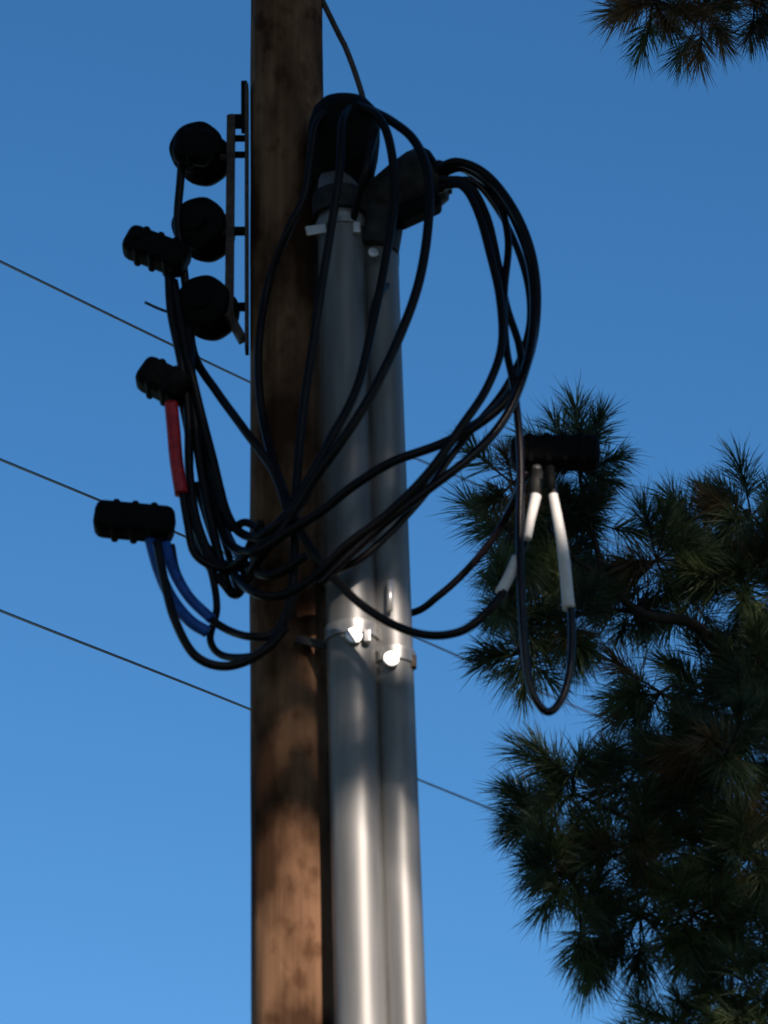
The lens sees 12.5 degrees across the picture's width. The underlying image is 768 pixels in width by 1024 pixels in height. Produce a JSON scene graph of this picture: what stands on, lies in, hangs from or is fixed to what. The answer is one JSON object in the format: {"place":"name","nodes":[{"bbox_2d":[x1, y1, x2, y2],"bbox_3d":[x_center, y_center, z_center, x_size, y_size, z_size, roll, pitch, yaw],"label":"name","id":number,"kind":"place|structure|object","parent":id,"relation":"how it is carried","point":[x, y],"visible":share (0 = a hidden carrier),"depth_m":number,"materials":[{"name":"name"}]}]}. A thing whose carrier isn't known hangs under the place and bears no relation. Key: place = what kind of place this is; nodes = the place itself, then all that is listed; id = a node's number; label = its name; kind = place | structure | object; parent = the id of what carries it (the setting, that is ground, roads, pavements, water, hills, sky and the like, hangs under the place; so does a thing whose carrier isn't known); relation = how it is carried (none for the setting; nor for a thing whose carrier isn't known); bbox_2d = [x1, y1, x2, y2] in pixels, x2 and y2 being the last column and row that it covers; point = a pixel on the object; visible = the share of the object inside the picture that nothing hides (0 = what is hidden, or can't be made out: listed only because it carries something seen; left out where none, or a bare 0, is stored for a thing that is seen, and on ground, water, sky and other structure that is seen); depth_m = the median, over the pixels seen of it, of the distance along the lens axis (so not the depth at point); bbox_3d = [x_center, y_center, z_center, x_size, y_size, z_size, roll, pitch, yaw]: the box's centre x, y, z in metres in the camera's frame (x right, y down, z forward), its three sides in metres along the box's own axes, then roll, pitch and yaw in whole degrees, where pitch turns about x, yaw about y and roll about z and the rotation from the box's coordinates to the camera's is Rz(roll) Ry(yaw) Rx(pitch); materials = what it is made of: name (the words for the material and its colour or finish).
{"place":"outdoors","nodes":[
{"label":"outdoors","id":0,"kind":"place"},
{"bbox_2d":[0,609,618,859],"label":"overhead wire","id":1,"kind":"object","parent":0,"point":[124,659],"visible":0.46,"depth_m":18.65,"materials":[{"name":"black metal"}]},
{"bbox_2d":[0,260,668,566],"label":"overhead wire","id":2,"kind":"object","parent":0,"point":[105,312],"visible":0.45,"depth_m":19.31,"materials":[{"name":"black metal"}]},
{"bbox_2d":[0,458,767,786],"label":"overhead wire","id":3,"kind":"object","parent":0,"point":[224,554],"visible":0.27,"depth_m":18.25,"materials":[{"name":"black metal"}]},
{"bbox_2d":[0,0,767,1023],"label":"sky","id":4,"kind":"structure","parent":0,"point":[125,814],"materials":[{"name":"blue"}]},
{"label":"ground","id":5,"kind":"structure","parent":0,"visible":0},
{"bbox_2d":[249,0,334,1023],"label":"utility pole","id":6,"kind":"object","parent":5,"relation":"on","point":[292,976],"visible":0.77,"depth_m":13.71,"materials":[{"name":"brown wood"}]},
{"bbox_2d":[169,80,248,354],"bbox_3d":[-0.727,-1.242,14.667,0.351,1.324,0.250,0,-28,0],"label":"insulator rack","id":7,"kind":"object","parent":6,"relation":"attached to","point":[213,307],"visible":0.94,"depth_m":14.54,"materials":[{"name":"metal"}]},
{"bbox_2d":[144,301,166,312],"bbox_3d":[-0.877,-0.821,14.417,0.223,0.047,0.020,10,-30,-19],"label":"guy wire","id":8,"kind":"object","parent":7,"relation":"attached to","point":[155,307],"visible":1,"depth_m":14.40,"materials":[{"name":"metal"}]},
{"bbox_2d":[172,126,214,168],"bbox_3d":[-0.793,-1.525,14.626,0.174,0.178,0.108,0,-28,0],"label":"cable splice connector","id":9,"kind":"object","parent":7,"relation":"attached to","point":[192,147],"visible":1,"depth_m":14.58,"materials":[{"name":"black plastic"}]},
{"bbox_2d":[164,272,242,572],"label":"power cable","id":10,"kind":"object","parent":7,"relation":"attached to","point":[187,412],"visible":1,"depth_m":14.09,"materials":[{"name":"black rubber"}]},
{"bbox_2d":[135,356,190,406],"bbox_3d":[-0.890,-0.530,14.188,0.225,0.206,0.137,0,-28,0],"label":"cable splice connector","id":11,"kind":"object","parent":10,"relation":"attached to","point":[161,380],"visible":1,"depth_m":14.13,"materials":[{"name":"black plastic"}]},
{"bbox_2d":[164,400,187,496],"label":"red taped cable","id":12,"kind":"object","parent":11,"relation":"hanging from","point":[178,475],"visible":1,"depth_m":14.01,"materials":[{"name":"red plastic"}]},
{"bbox_2d":[179,403,230,593],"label":"power cable","id":13,"kind":"object","parent":11,"relation":"attached to","point":[224,585],"visible":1,"depth_m":13.79,"materials":[{"name":"black rubber"}]},
{"bbox_2d":[173,163,288,510],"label":"power cable","id":14,"kind":"object","parent":7,"relation":"attached to","point":[239,422],"visible":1,"depth_m":14.11,"materials":[{"name":"black rubber"}]},
{"bbox_2d":[122,225,190,277],"bbox_3d":[-0.936,-1.078,14.479,0.284,0.217,0.137,0,-28,0],"label":"cable splice connector","id":15,"kind":"object","parent":14,"relation":"attached to","point":[153,251],"visible":1,"depth_m":14.42,"materials":[{"name":"black plastic"}]},
{"bbox_2d":[173,277,308,579],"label":"power cable","id":16,"kind":"object","parent":7,"relation":"attached to","point":[294,563],"visible":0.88,"depth_m":13.56,"materials":[{"name":"black rubber"}]},
{"bbox_2d":[171,101,398,541],"bbox_3d":[-0.413,-0.770,14.146,0.995,2.017,0.160,-13,-31,23],"label":"power cable","id":17,"kind":"object","parent":7,"relation":"attached to","point":[377,116],"visible":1,"depth_m":14.04,"materials":[{"name":"black rubber"}]},
{"bbox_2d":[218,533,236,587],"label":"power cable","id":18,"kind":"object","parent":6,"relation":"attached to","point":[228,554],"visible":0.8,"depth_m":13.96,"materials":[{"name":"black rubber"}]},
{"bbox_2d":[195,481,264,598],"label":"power cable","id":19,"kind":"object","parent":6,"relation":"attached to","point":[259,524],"visible":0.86,"depth_m":13.94,"materials":[{"name":"black rubber"}]},
{"bbox_2d":[295,93,387,1023],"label":"metal conduit","id":20,"kind":"object","parent":6,"relation":"attached to","point":[348,643],"visible":0.91,"depth_m":13.49,"materials":[{"name":"metal"}]},
{"bbox_2d":[152,104,352,670],"bbox_3d":[-0.509,-0.527,13.982,0.780,2.529,0.139,-6,-29,11],"label":"power cable","id":21,"kind":"object","parent":20,"relation":"attached to","point":[194,654],"visible":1,"depth_m":13.87,"materials":[{"name":"black rubber"}]},
{"bbox_2d":[171,544,298,640],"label":"power cable","id":22,"kind":"object","parent":21,"relation":"attached to","point":[215,622],"visible":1,"depth_m":13.49,"materials":[{"name":"black rubber"}]},
{"bbox_2d":[187,494,289,660],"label":"power cable","id":23,"kind":"object","parent":21,"relation":"attached to","point":[281,633],"visible":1,"depth_m":13.67,"materials":[{"name":"black rubber"}]},
{"bbox_2d":[186,106,433,598],"bbox_3d":[-0.316,-0.731,14.093,1.102,2.186,0.242,-11,-30,20],"label":"power cable","id":24,"kind":"object","parent":20,"relation":"attached to","point":[336,448],"visible":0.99,"depth_m":13.90,"materials":[{"name":"black rubber"}]},
{"bbox_2d":[351,128,378,220],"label":"power cable","id":25,"kind":"object","parent":20,"relation":"attached to","point":[364,174],"visible":1,"depth_m":14.33,"materials":[{"name":"black rubber"}]},
{"bbox_2d":[254,109,507,639],"bbox_3d":[-0.045,-0.605,13.919,1.038,2.559,0.163,-9,-29,16],"label":"power cable","id":26,"kind":"object","parent":20,"relation":"attached to","point":[485,613],"visible":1,"depth_m":14.01,"materials":[{"name":"black rubber"}]},
{"bbox_2d":[349,176,524,548],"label":"power cable","id":27,"kind":"object","parent":26,"relation":"attached to","point":[514,330],"visible":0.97,"depth_m":14.15,"materials":[{"name":"black rubber"}]},
{"bbox_2d":[321,0,365,97],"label":"power cable","id":28,"kind":"object","parent":6,"relation":"attached to","point":[338,33],"visible":0.7,"depth_m":15.00,"materials":[{"name":"rubber"}]},
{"bbox_2d":[300,256,398,511],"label":"power cable","id":29,"kind":"object","parent":6,"relation":"attached to","point":[387,285],"visible":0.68,"depth_m":13.98,"materials":[{"name":"black rubber"}]},
{"bbox_2d":[208,461,267,531],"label":"power cable","id":30,"kind":"object","parent":29,"relation":"attached to","point":[246,522],"visible":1,"depth_m":13.83,"materials":[{"name":"black rubber"}]},
{"bbox_2d":[212,180,506,600],"bbox_3d":[-0.164,-0.513,13.923,1.322,1.883,0.262,-8,-29,15],"label":"power cable","id":31,"kind":"object","parent":6,"relation":"attached to","point":[342,548],"visible":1,"depth_m":13.61,"materials":[{"name":"black rubber"}]},
{"bbox_2d":[316,469,529,615],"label":"power cable","id":32,"kind":"object","parent":6,"relation":"attached to","point":[461,575],"visible":0.62,"depth_m":13.89,"materials":[{"name":"black rubber"}]},
{"bbox_2d":[510,432,600,474],"bbox_3d":[0.673,-0.235,13.829,0.355,0.149,0.124,0,-28,0],"label":"cable splice connector","id":33,"kind":"object","parent":32,"relation":"attached to","point":[563,453],"visible":0.94,"depth_m":13.78,"materials":[{"name":"black plastic"}]},
{"bbox_2d":[362,148,451,1023],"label":"metal conduit","id":34,"kind":"object","parent":5,"relation":"on","point":[396,658],"visible":0.81,"depth_m":13.52,"materials":[{"name":"metal"}]},
{"bbox_2d":[201,158,540,556],"bbox_3d":[-0.121,-0.645,14.000,1.487,1.796,0.283,-8,-29,15],"label":"power cable","id":35,"kind":"object","parent":34,"relation":"attached to","point":[343,493],"visible":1,"depth_m":13.76,"materials":[{"name":"black rubber"}]},
{"bbox_2d":[179,492,270,571],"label":"power cable","id":36,"kind":"object","parent":35,"relation":"attached to","point":[203,561],"visible":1,"depth_m":13.82,"materials":[{"name":"black rubber"}]},
{"bbox_2d":[93,499,175,543],"bbox_3d":[-0.979,0.033,13.798,0.322,0.165,0.137,0,-28,0],"label":"cable splice connector","id":37,"kind":"object","parent":36,"relation":"attached to","point":[132,522],"visible":0.98,"depth_m":13.74,"materials":[{"name":"black plastic"}]},
{"bbox_2d":[144,537,210,636],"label":"blue cable","id":38,"kind":"object","parent":37,"relation":"attached to","point":[188,619],"visible":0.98,"depth_m":13.62,"materials":[{"name":"blue plastic"}]},
{"bbox_2d":[162,541,214,622],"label":"blue cable","id":39,"kind":"object","parent":37,"relation":"attached to","point":[197,606],"visible":1,"depth_m":13.67,"materials":[{"name":"blue plastic"}]},
{"bbox_2d":[317,166,536,587],"bbox_3d":[0.179,-0.591,13.903,0.874,1.982,0.257,0,-28,0],"label":"power cable","id":40,"kind":"object","parent":34,"relation":"attached to","point":[354,550],"visible":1,"depth_m":13.63,"materials":[{"name":"black rubber"}]},
{"bbox_2d":[337,176,529,573],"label":"power cable","id":41,"kind":"object","parent":34,"relation":"attached to","point":[390,532],"visible":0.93,"depth_m":13.84,"materials":[{"name":"black rubber"}]},
{"bbox_2d":[437,160,575,715],"bbox_3d":[0.455,-0.366,13.780,0.538,2.599,0.163,-8,-29,14],"label":"power cable","id":42,"kind":"object","parent":34,"relation":"attached to","point":[543,709],"visible":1,"depth_m":13.40,"materials":[{"name":"black rubber"}]},
{"bbox_2d":[495,464,574,610],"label":"white taped cable","id":43,"kind":"object","parent":42,"relation":"attached to","point":[509,575],"visible":1,"depth_m":13.50,"materials":[{"name":"plastic"}]},
{"bbox_2d":[426,0,767,1023],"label":"pine tree","id":44,"kind":"object","parent":5,"relation":"on","point":[696,768],"visible":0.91,"depth_m":14.88,"materials":[{"name":"green plant"}]}
]}

